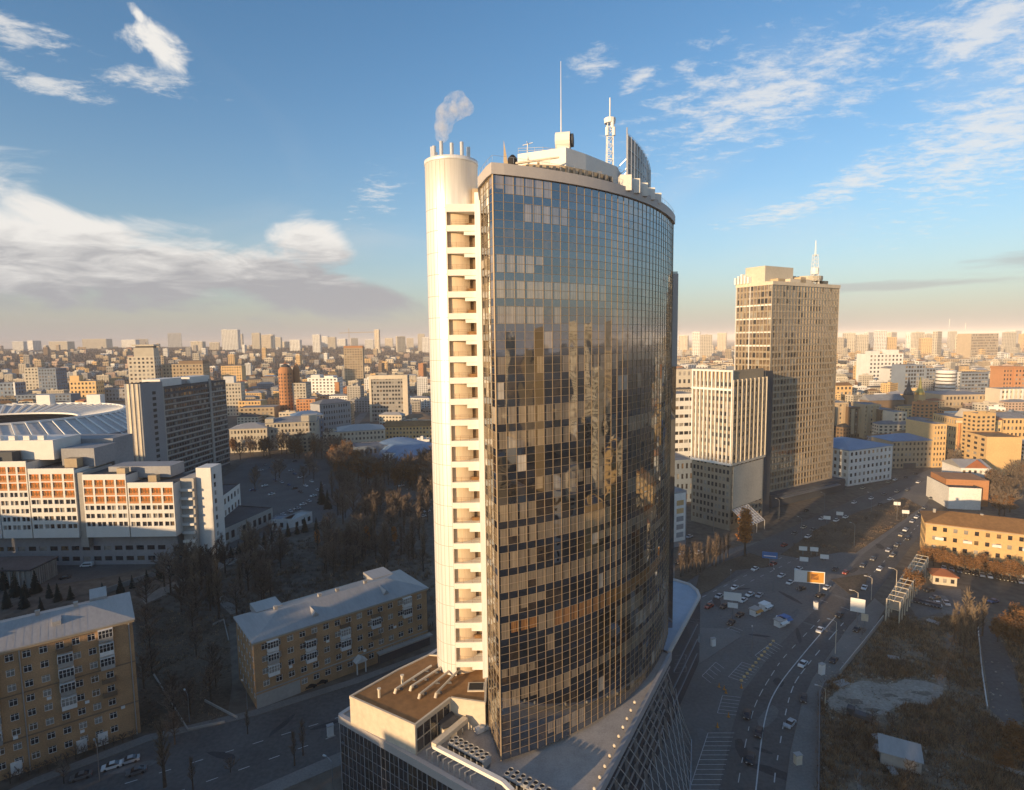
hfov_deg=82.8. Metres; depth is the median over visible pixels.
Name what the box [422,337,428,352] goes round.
tower block
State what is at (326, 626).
window
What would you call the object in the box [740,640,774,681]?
kerb blocks
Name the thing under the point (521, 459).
window pane
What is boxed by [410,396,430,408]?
town building
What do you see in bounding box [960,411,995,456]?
tower block
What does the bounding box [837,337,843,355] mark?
tower block
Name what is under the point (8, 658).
window
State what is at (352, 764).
window pane
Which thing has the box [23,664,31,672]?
window
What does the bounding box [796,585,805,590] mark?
parked car
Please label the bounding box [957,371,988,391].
office block
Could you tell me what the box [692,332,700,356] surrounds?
tower block
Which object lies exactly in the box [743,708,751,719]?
parked car
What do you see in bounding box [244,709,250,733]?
bare poplar
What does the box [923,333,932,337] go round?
tower block
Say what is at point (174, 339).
tower block
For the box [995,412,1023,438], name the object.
building
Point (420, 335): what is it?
tower block
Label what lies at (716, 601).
asphalt patch
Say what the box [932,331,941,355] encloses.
tower block
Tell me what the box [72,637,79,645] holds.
window
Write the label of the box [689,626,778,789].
parking bay lines
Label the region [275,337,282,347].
tower block
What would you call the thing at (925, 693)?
wet patch
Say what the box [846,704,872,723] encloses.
skip truck
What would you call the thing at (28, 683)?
window
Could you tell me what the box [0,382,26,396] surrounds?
office block
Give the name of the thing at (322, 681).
parked car
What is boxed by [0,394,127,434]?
stadium
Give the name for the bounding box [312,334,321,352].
tower block
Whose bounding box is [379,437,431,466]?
barrel hall
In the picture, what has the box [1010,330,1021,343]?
tower block
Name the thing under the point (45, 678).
window
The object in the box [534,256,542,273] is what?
window pane
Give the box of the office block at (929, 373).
[923,367,941,390]
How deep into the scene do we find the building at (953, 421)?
517.13 m
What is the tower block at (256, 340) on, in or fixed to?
on the hills
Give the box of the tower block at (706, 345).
[700,334,711,358]
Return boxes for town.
[0,342,1023,400]
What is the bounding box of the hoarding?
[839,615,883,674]
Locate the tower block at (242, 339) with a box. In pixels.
[240,334,243,345]
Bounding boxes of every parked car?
[58,575,70,579]
[69,769,91,782]
[100,759,121,771]
[120,754,139,765]
[125,764,146,777]
[305,684,316,689]
[317,679,327,684]
[704,603,713,608]
[715,593,723,598]
[719,603,727,608]
[726,619,735,625]
[731,585,738,589]
[735,611,744,617]
[738,597,747,602]
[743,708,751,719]
[745,591,754,596]
[745,751,754,765]
[754,725,763,738]
[755,592,762,597]
[777,573,785,577]
[783,717,796,728]
[786,579,793,584]
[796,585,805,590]
[797,659,807,667]
[800,692,807,703]
[815,592,824,597]
[815,626,823,633]
[822,585,830,589]
[829,655,838,663]
[835,611,842,617]
[852,625,860,632]
[923,587,934,592]
[929,595,941,599]
[936,602,941,608]
[942,599,950,605]
[987,598,999,603]
[1009,577,1016,582]
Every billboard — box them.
[724,592,740,618]
[728,602,737,618]
[762,551,777,565]
[794,570,824,591]
[799,546,806,553]
[800,557,807,565]
[810,547,817,555]
[820,554,828,562]
[823,516,830,522]
[850,597,864,625]
[861,613,867,626]
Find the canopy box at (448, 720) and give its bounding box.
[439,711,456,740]
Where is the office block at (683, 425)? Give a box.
[675,391,691,456]
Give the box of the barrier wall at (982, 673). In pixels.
[978,630,987,708]
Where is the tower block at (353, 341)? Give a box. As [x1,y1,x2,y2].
[350,338,357,345]
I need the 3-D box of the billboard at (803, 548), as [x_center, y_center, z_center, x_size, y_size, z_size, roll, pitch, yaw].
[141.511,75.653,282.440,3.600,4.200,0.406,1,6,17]
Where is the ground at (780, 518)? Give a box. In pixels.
[0,336,1023,789]
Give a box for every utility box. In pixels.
[326,722,333,737]
[710,637,715,646]
[793,751,802,765]
[813,601,818,609]
[818,662,825,675]
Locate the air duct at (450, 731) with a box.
[431,716,467,755]
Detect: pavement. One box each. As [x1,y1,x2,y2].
[10,648,434,789]
[253,752,341,789]
[698,628,740,663]
[785,598,885,789]
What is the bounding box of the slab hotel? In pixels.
[124,375,229,472]
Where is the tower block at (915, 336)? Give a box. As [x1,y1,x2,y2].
[910,332,924,349]
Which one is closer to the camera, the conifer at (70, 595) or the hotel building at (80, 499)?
the conifer at (70, 595)
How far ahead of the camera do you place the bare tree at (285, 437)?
551.60 m
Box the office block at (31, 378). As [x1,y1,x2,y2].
[24,367,42,389]
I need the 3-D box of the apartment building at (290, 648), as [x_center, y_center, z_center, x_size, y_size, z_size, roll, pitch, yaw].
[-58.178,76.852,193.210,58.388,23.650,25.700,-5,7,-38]
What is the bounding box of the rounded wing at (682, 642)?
[663,578,700,728]
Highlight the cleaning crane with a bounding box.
[504,145,558,164]
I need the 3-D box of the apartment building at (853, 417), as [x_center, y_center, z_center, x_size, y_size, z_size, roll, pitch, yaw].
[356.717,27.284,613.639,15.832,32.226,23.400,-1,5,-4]
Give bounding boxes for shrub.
[2,771,16,783]
[11,765,25,779]
[22,766,32,774]
[41,759,52,769]
[51,753,62,763]
[68,743,81,759]
[79,743,89,755]
[88,739,96,752]
[97,738,107,748]
[108,735,116,745]
[116,732,125,740]
[223,756,239,772]
[840,707,848,717]
[866,715,877,723]
[867,708,878,719]
[872,721,882,731]
[886,713,897,724]
[892,655,904,666]
[903,758,918,775]
[926,761,947,782]
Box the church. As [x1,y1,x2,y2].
[859,377,925,408]
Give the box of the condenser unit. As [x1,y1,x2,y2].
[475,723,488,734]
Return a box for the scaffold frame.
[885,554,928,622]
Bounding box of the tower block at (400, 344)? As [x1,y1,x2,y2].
[396,336,405,352]
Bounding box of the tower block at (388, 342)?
[385,338,392,347]
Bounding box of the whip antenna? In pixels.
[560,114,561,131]
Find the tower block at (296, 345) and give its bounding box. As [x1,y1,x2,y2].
[290,340,301,350]
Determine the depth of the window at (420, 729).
119.45 m
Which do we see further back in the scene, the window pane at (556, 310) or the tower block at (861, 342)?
the tower block at (861, 342)
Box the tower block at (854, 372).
[853,366,855,379]
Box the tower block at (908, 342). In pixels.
[905,333,910,350]
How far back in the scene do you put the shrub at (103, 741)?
152.50 m
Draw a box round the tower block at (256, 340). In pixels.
[252,333,261,348]
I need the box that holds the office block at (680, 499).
[674,487,686,546]
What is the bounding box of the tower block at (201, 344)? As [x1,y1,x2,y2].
[190,341,205,350]
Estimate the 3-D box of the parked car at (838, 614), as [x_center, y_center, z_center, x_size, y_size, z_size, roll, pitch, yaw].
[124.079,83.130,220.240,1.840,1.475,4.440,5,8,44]
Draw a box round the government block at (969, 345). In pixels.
[956,333,998,357]
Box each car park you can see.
[40,564,152,586]
[224,459,340,552]
[906,589,962,618]
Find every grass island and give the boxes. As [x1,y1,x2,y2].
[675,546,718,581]
[696,553,772,593]
[781,497,921,557]
[831,573,867,594]
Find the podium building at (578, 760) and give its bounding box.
[338,648,671,789]
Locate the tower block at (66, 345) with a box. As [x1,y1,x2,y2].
[49,341,74,349]
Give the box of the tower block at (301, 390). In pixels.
[292,381,311,410]
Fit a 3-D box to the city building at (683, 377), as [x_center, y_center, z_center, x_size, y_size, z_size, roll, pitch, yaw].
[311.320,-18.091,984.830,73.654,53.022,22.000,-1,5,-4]
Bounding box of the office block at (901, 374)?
[891,364,925,391]
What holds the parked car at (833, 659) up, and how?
on the pavement at (805, 775)
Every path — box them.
[142,538,285,603]
[215,592,238,613]
[851,725,860,789]
[936,595,955,687]
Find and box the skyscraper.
[734,266,844,507]
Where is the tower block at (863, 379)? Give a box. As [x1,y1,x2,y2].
[858,373,872,385]
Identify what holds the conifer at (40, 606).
on the ground at (780, 518)
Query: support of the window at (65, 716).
in the apartment building at (68, 678)
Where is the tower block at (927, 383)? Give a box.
[916,378,932,390]
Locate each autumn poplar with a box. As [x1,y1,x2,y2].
[390,526,397,544]
[735,505,755,555]
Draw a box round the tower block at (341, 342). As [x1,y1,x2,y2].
[337,339,347,347]
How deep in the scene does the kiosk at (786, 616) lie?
214.92 m
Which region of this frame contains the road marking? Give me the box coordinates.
[755,617,834,789]
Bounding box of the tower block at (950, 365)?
[944,362,955,369]
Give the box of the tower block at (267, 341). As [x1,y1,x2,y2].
[261,334,274,348]
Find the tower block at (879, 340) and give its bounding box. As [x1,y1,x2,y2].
[873,330,886,351]
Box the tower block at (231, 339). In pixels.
[221,329,240,350]
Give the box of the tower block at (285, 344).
[282,341,289,347]
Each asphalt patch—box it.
[104,760,157,774]
[207,751,234,758]
[269,714,294,736]
[310,720,337,729]
[712,597,720,606]
[735,739,749,765]
[748,634,769,636]
[748,763,787,780]
[753,747,772,753]
[757,705,778,727]
[773,678,783,686]
[779,591,801,603]
[790,609,798,618]
[796,628,801,642]
[801,621,839,634]
[876,544,883,548]
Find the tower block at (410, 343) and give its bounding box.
[406,338,413,349]
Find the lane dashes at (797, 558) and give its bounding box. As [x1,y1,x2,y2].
[703,522,920,609]
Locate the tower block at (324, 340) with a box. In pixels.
[321,336,328,346]
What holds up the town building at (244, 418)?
on the ground at (780, 518)
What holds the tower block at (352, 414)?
on the ground at (780, 518)
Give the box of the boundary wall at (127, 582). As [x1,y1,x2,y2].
[106,519,332,592]
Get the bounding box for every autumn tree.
[229,438,238,453]
[256,437,270,457]
[286,437,302,457]
[295,445,303,457]
[309,439,322,457]
[325,446,337,462]
[339,439,352,456]
[347,448,362,458]
[388,462,409,491]
[396,458,406,483]
[403,462,420,490]
[418,458,431,475]
[901,565,925,595]
[914,570,926,584]
[918,545,931,560]
[929,548,939,566]
[935,547,951,565]
[943,551,957,568]
[951,556,963,570]
[958,551,972,569]
[966,558,979,573]
[968,553,991,572]
[983,468,1002,481]
[983,562,993,573]
[985,474,996,496]
[988,493,1009,514]
[988,614,1007,641]
[990,559,1002,574]
[992,609,1022,645]
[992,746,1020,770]
[993,562,1011,579]
[995,493,1019,515]
[997,718,1023,750]
[999,613,1023,651]
[1001,556,1021,578]
[1002,730,1023,768]
[1007,602,1023,616]
[1007,607,1023,641]
[1013,563,1023,579]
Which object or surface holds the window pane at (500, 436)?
in the office tower at (553, 306)
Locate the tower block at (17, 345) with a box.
[12,341,27,350]
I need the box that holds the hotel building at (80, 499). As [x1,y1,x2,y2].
[0,434,225,564]
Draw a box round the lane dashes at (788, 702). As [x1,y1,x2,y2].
[738,623,842,781]
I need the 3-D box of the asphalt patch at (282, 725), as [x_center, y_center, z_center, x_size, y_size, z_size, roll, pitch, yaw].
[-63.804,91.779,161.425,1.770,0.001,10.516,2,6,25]
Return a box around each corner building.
[337,424,384,447]
[832,437,892,485]
[870,433,932,467]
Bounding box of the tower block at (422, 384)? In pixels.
[417,376,427,395]
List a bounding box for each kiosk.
[748,605,763,616]
[758,600,772,611]
[773,616,788,627]
[777,613,792,624]
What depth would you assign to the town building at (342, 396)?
917.68 m
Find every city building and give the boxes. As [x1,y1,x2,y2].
[16,393,80,402]
[69,371,104,398]
[104,388,124,400]
[221,365,245,381]
[223,376,245,415]
[238,399,266,407]
[239,405,279,422]
[316,382,339,399]
[676,368,719,387]
[907,417,932,420]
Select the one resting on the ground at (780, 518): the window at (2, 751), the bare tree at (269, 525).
the bare tree at (269, 525)
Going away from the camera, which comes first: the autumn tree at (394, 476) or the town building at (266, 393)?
the autumn tree at (394, 476)
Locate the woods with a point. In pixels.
(120, 350)
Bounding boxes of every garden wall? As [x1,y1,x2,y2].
[153,674,224,729]
[204,699,237,717]
[212,619,228,640]
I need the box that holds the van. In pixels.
[80,561,93,567]
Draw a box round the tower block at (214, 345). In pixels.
[209,342,219,350]
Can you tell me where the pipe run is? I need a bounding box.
[960,751,1023,775]
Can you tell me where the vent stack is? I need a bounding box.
[377,687,380,697]
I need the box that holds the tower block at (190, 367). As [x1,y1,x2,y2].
[162,360,209,378]
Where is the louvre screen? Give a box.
[609,666,673,789]
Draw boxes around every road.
[718,605,846,789]
[979,626,1023,724]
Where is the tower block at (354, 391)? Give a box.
[347,384,363,400]
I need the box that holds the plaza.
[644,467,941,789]
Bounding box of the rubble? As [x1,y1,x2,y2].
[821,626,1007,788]
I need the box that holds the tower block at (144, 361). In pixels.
[127,344,161,382]
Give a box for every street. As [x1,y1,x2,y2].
[28,661,412,789]
[338,412,425,519]
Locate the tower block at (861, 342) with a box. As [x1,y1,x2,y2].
[855,334,868,352]
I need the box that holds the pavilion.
[0,556,58,587]
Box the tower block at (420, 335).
[418,333,424,351]
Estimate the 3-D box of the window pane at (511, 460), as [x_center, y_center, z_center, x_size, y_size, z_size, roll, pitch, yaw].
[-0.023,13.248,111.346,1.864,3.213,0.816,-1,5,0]
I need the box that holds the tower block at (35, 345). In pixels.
[27,341,41,350]
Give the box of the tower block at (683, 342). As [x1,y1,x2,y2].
[679,335,688,351]
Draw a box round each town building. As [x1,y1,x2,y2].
[0,396,16,402]
[0,400,14,404]
[18,399,35,403]
[32,389,45,393]
[46,388,68,392]
[75,399,86,401]
[237,414,261,424]
[245,391,264,398]
[245,395,259,398]
[253,389,268,398]
[256,382,273,389]
[267,397,279,404]
[273,389,278,398]
[279,410,298,416]
[288,432,315,453]
[323,429,337,450]
[329,394,346,399]
[350,397,369,411]
[379,412,404,423]
[404,374,416,379]
[404,418,423,420]
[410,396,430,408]
[410,399,420,411]
[414,436,430,442]
[423,407,430,413]
[676,387,691,392]
[834,423,851,437]
[835,392,840,399]
[845,392,866,401]
[852,385,866,389]
[852,387,856,393]
[867,386,880,392]
[867,433,887,440]
[869,380,883,385]
[872,420,905,433]
[880,382,897,392]
[886,391,902,395]
[891,429,905,433]
[894,404,911,409]
[897,405,911,416]
[925,398,944,407]
[938,407,955,412]
[962,402,972,409]
[972,401,1003,410]
[986,404,1005,410]
[986,409,1007,412]
[999,399,1023,410]
[1008,409,1023,413]
[1021,439,1023,458]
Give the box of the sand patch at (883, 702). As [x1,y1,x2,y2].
[828,679,943,715]
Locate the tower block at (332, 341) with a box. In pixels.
[328,337,336,348]
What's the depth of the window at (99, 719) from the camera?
153.38 m
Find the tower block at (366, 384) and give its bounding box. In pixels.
[364,377,368,391]
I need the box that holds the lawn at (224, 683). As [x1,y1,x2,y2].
[131,598,231,733]
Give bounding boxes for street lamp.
[93,738,100,780]
[183,688,189,721]
[322,754,333,789]
[818,679,825,789]
[827,618,836,653]
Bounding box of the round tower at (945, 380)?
[935,370,956,390]
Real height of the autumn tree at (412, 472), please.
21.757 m
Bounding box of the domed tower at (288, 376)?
[278,362,299,411]
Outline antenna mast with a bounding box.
[604,98,615,164]
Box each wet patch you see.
[845,699,862,704]
[863,708,879,711]
[882,693,897,696]
[911,691,931,695]
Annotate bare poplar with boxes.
[152,714,172,787]
[171,543,177,580]
[185,550,200,608]
[187,754,195,789]
[196,547,203,583]
[205,557,215,606]
[210,555,224,609]
[212,574,224,618]
[213,538,220,569]
[218,531,224,563]
[239,529,249,573]
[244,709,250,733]
[245,520,252,554]
[257,546,266,574]
[275,524,283,552]
[288,728,295,765]
[299,717,306,755]
[313,527,319,554]
[337,490,346,523]
[369,499,377,538]
[373,474,378,496]
[374,489,379,514]
[383,496,390,516]
[385,491,390,518]
[397,489,401,516]
[400,494,405,521]
[401,500,406,533]
[407,517,418,558]
[415,496,422,523]
[416,476,423,510]
[416,507,421,539]
[417,532,426,571]
[420,516,428,553]
[422,488,430,521]
[676,543,683,576]
[681,545,687,572]
[687,546,691,572]
[689,542,694,569]
[693,542,700,573]
[698,541,703,571]
[702,549,707,569]
[704,536,710,563]
[709,538,714,565]
[713,534,719,565]
[718,536,722,562]
[719,535,726,561]
[726,533,730,557]
[949,599,959,641]
[957,605,965,646]
[959,585,974,641]
[959,621,971,655]
[966,604,977,648]
[974,601,982,640]
[979,595,989,635]
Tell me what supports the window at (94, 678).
in the apartment building at (68, 678)
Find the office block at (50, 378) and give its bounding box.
[38,368,67,389]
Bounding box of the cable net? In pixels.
[607,674,691,789]
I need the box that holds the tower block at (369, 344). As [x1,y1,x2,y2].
[365,339,373,349]
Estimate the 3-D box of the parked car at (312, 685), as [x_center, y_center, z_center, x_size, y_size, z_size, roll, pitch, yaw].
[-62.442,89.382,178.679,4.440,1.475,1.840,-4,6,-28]
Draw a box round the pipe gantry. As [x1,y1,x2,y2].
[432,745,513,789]
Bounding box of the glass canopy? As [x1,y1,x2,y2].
[732,504,764,532]
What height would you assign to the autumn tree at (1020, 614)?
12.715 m
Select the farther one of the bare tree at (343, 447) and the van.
the bare tree at (343, 447)
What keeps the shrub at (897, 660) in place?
on the bare earth
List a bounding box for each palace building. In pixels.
[228,422,268,452]
[264,413,319,449]
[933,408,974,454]
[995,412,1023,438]
[995,416,1002,431]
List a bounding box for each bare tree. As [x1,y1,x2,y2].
[52,757,71,783]
[132,575,161,608]
[134,599,160,635]
[135,649,155,688]
[136,621,158,648]
[138,645,160,672]
[144,551,171,586]
[151,547,182,593]
[157,683,184,721]
[162,709,186,744]
[164,579,191,611]
[169,557,191,595]
[173,536,197,576]
[173,560,203,593]
[175,544,200,578]
[177,594,204,629]
[179,578,211,615]
[180,548,196,574]
[183,626,204,656]
[188,551,206,584]
[195,663,219,699]
[197,641,223,671]
[198,544,215,559]
[202,547,219,570]
[206,654,224,686]
[212,541,235,573]
[222,575,249,613]
[230,549,261,589]
[234,442,246,459]
[238,525,264,562]
[241,527,262,561]
[242,435,257,455]
[245,441,257,455]
[248,469,260,490]
[248,574,273,599]
[249,555,278,592]
[250,562,277,599]
[251,464,259,476]
[254,537,276,564]
[261,435,275,457]
[262,519,280,549]
[269,462,282,481]
[269,540,292,568]
[273,458,287,477]
[273,535,288,557]
[274,432,284,443]
[276,438,286,454]
[281,433,290,453]
[293,430,304,446]
[298,465,309,483]
[304,451,314,463]
[304,456,313,474]
[306,433,319,456]
[307,460,319,479]
[315,435,327,458]
[315,539,332,572]
[319,528,342,565]
[320,540,344,576]
[321,511,337,528]
[322,427,333,440]
[322,440,334,462]
[326,445,344,473]
[326,526,347,555]
[328,487,346,514]
[330,447,343,465]
[331,434,344,447]
[336,442,350,456]
[338,496,349,517]
[341,488,361,517]
[342,441,354,454]
[347,513,368,546]
[350,503,363,519]
[358,446,374,457]
[358,495,370,514]
[361,512,373,530]
[365,483,382,497]
[365,489,384,518]
[368,473,387,503]
[370,488,385,511]
[375,542,391,567]
[376,481,390,504]
[378,455,388,480]
[379,452,395,476]
[379,504,401,532]
[384,490,400,518]
[385,455,401,485]
[390,492,404,520]
[398,451,418,487]
[399,533,415,557]
[404,492,413,510]
[405,502,416,523]
[414,447,430,464]
[414,490,430,510]
[418,467,431,482]
[419,451,431,463]
[419,472,432,496]
[421,445,431,457]
[421,497,432,511]
[422,461,431,491]
[424,470,432,498]
[427,475,432,491]
[951,450,961,458]
[984,468,1007,495]
[988,487,1011,515]
[989,482,1002,495]
[996,474,1015,491]
[1000,463,1019,480]
[1001,487,1022,511]
[1004,459,1023,486]
[1009,475,1023,497]
[1013,469,1023,492]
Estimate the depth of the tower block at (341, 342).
4203.38 m
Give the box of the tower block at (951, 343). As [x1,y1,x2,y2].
[947,331,956,351]
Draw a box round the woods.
[0,345,851,393]
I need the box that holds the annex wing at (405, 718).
[349,654,486,754]
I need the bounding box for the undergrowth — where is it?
[140,528,434,630]
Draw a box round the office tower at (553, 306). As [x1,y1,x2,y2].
[424,127,677,760]
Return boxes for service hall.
[224,505,272,544]
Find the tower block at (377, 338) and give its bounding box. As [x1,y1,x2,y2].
[374,329,380,349]
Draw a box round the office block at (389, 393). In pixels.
[368,374,409,421]
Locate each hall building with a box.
[353,441,387,459]
[384,451,394,467]
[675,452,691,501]
[913,390,984,410]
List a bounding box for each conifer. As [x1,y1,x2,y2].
[0,567,9,590]
[1,588,12,609]
[8,571,20,597]
[17,588,29,609]
[22,580,30,597]
[29,570,42,593]
[37,597,44,610]
[45,583,53,598]
[53,583,62,602]
[66,586,74,600]
[116,577,124,593]
[129,575,134,588]
[155,570,162,579]
[285,523,290,536]
[294,522,299,534]
[301,517,308,532]
[313,518,319,530]
[316,481,325,504]
[323,491,332,509]
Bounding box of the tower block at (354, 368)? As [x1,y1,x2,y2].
[343,346,364,385]
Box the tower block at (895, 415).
[883,410,906,421]
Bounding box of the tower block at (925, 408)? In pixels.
[912,400,937,418]
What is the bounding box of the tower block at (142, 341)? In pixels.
[136,339,148,344]
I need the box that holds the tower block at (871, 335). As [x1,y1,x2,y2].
[864,332,873,346]
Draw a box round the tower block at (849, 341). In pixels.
[843,332,855,355]
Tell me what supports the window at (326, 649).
in the apartment building at (290, 648)
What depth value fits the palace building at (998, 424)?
518.66 m
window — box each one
[0,545,165,560]
[0,747,4,754]
[0,762,5,769]
[4,654,13,662]
[6,669,14,677]
[7,683,15,691]
[9,698,17,706]
[10,713,18,721]
[12,727,20,735]
[13,742,21,750]
[15,756,23,762]
[22,650,30,657]
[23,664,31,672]
[25,679,33,687]
[26,693,34,701]
[27,708,35,716]
[29,722,37,730]
[30,736,38,744]
[32,750,39,759]
[39,645,47,653]
[40,660,48,667]
[42,674,49,682]
[43,688,51,696]
[44,703,52,710]
[46,717,53,725]
[47,731,55,739]
[48,745,56,753]
[55,641,63,649]
[56,369,66,388]
[62,712,69,720]
[63,726,71,733]
[64,740,72,747]
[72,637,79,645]
[73,651,80,659]
[74,665,81,673]
[75,679,83,687]
[77,693,84,701]
[78,707,85,715]
[79,721,86,728]
[87,633,95,640]
[89,647,96,654]
[90,661,97,668]
[91,675,98,682]
[92,689,99,696]
[93,702,100,710]
[94,716,101,723]
[106,670,113,678]
[107,684,114,691]
[108,698,115,705]
[109,711,116,718]
[111,725,117,732]
[155,357,160,377]
[261,643,266,649]
[262,655,266,662]
[263,667,267,674]
[263,679,269,686]
[276,675,282,681]
[287,634,292,641]
[288,646,293,653]
[288,658,293,665]
[289,670,294,676]
[299,631,304,637]
[300,654,305,660]
[301,666,306,672]
[302,677,307,683]
[311,627,316,633]
[313,661,318,668]
[323,623,328,629]
[324,646,329,652]
[325,420,349,429]
[325,668,330,675]
[336,653,341,659]
[336,664,341,670]
[345,359,364,384]
[372,377,409,419]
[417,724,422,738]
[417,737,423,751]
[424,719,429,733]
[424,731,430,745]
[431,713,436,727]
[431,725,436,740]
[437,709,442,722]
[444,704,449,716]
[693,379,764,524]
[736,285,836,489]
[946,433,954,449]
[971,334,997,356]
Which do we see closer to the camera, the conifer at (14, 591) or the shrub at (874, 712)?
the shrub at (874, 712)
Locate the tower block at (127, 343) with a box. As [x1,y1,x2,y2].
[121,339,139,347]
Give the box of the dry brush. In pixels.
[813,613,1023,789]
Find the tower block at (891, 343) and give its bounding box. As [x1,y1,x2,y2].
[886,337,896,349]
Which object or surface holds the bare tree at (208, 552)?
on the ground at (780, 518)
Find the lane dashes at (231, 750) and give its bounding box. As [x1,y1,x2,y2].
[125,717,337,789]
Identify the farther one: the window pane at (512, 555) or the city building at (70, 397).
the city building at (70, 397)
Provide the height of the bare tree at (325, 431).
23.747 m
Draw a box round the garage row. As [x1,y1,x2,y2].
[955,555,1023,578]
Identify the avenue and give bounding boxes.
[687,475,926,595]
[821,499,940,625]
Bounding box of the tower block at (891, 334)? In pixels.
[887,332,896,336]
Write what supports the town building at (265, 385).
on the ground at (780, 518)
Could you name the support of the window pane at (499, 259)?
in the office tower at (553, 306)
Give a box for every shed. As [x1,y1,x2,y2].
[271,514,295,530]
[282,510,312,527]
[878,733,923,774]
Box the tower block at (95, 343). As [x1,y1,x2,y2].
[82,339,112,348]
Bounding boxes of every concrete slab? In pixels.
[833,679,849,687]
[871,733,884,740]
[886,766,897,775]
[927,618,940,625]
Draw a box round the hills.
[0,346,429,383]
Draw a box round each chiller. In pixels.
[448,736,491,768]
[502,767,552,789]
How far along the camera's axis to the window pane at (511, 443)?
110.88 m
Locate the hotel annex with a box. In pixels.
[222,483,240,516]
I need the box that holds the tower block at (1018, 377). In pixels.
[1012,366,1023,386]
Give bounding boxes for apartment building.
[0,586,140,780]
[233,567,432,708]
[289,410,323,439]
[296,397,318,410]
[307,374,342,394]
[309,398,350,429]
[384,420,431,442]
[834,400,848,425]
[845,404,860,437]
[851,402,879,438]
[856,350,902,383]
[876,407,894,421]
[880,366,891,382]
[905,419,946,467]
[920,508,1023,564]
[956,372,960,388]
[964,431,1021,474]
[985,387,1023,401]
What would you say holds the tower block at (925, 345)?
on the ground at (780, 518)
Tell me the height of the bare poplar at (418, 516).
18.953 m
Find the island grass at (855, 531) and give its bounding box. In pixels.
[785,500,917,555]
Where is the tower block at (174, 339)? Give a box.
[167,333,181,347]
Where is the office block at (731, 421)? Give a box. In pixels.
[690,368,772,530]
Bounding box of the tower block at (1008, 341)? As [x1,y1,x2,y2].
[1001,332,1016,352]
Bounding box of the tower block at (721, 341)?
[717,333,726,351]
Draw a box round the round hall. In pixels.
[405,412,430,419]
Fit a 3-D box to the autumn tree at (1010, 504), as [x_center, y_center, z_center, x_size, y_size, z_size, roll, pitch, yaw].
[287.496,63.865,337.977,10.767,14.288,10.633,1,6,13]
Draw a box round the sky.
[0,0,1023,347]
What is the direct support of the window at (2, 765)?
in the apartment building at (68, 678)
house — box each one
[835,382,852,401]
[926,472,988,509]
[926,568,959,586]
[942,459,990,478]
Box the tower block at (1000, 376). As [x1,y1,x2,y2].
[989,366,1013,386]
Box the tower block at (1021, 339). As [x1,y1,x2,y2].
[1018,333,1023,350]
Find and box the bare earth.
[820,616,1023,789]
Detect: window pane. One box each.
[340,724,348,746]
[341,743,348,765]
[342,763,349,784]
[343,783,349,789]
[348,728,356,751]
[349,748,356,770]
[349,767,357,789]
[356,733,364,755]
[357,753,364,775]
[357,773,365,789]
[364,738,371,760]
[365,758,373,781]
[365,778,372,789]
[372,743,380,765]
[373,763,381,786]
[374,784,381,789]
[381,748,389,771]
[382,768,390,789]
[390,753,398,776]
[390,773,398,789]
[399,758,407,782]
[399,779,407,789]
[408,764,416,787]
[418,769,426,789]
[427,775,436,789]
[437,780,446,789]
[480,175,672,752]
[493,174,502,192]
[494,201,503,219]
[494,228,503,245]
[495,254,503,271]
[495,280,504,297]
[495,306,504,322]
[496,332,504,348]
[496,357,505,373]
[497,382,505,398]
[497,407,505,423]
[497,432,506,448]
[498,457,506,473]
[498,481,506,497]
[498,505,507,521]
[499,529,507,545]
[499,553,507,569]
[499,576,508,592]
[500,600,508,616]
[504,176,512,193]
[504,202,513,219]
[504,229,513,245]
[505,255,513,271]
[505,281,514,297]
[505,306,514,322]
[506,332,514,348]
[506,357,515,373]
[506,382,515,398]
[507,407,515,423]
[507,431,515,447]
[507,456,516,472]
[508,480,516,496]
[508,504,516,520]
[508,528,516,544]
[509,551,517,567]
[509,575,517,590]
[509,598,517,614]
[514,177,522,194]
[514,203,523,220]
[514,229,523,246]
[515,255,523,272]
[515,281,523,297]
[515,307,524,322]
[516,332,524,348]
[516,357,524,373]
[516,382,524,397]
[516,406,525,422]
[517,430,525,446]
[517,455,525,471]
[517,479,525,495]
[518,502,526,518]
[518,526,526,542]
[518,549,526,565]
[518,573,526,588]
[524,178,532,195]
[524,204,532,221]
[524,230,532,247]
[525,256,533,272]
[525,281,533,297]
[525,307,533,322]
[525,332,533,347]
[526,357,533,372]
[526,381,534,397]
[526,405,534,421]
[526,430,534,445]
[526,454,534,469]
[527,477,535,493]
[527,501,535,517]
[527,524,535,540]
[527,548,535,563]
[533,179,541,196]
[534,205,542,222]
[534,231,542,247]
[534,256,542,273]
[534,282,542,298]
[534,307,542,322]
[535,332,542,347]
[535,356,543,372]
[535,381,543,396]
[535,405,543,420]
[536,429,543,444]
[536,453,543,468]
[536,476,543,492]
[536,500,544,515]
[543,180,550,197]
[543,206,551,223]
[543,232,551,248]
[543,257,551,273]
[543,282,551,298]
[544,307,551,322]
[544,332,551,347]
[544,356,551,371]
[544,380,551,396]
[544,404,552,420]
[545,428,552,443]
[545,451,552,467]
[552,282,560,298]
[553,307,560,323]
[553,332,560,347]
[553,356,560,371]
[553,380,560,395]
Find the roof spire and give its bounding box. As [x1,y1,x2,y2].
[810,242,818,283]
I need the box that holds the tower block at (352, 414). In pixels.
[350,403,354,424]
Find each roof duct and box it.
[393,665,431,693]
[409,666,440,690]
[417,670,449,698]
[434,669,460,697]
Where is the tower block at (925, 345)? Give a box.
[918,338,932,353]

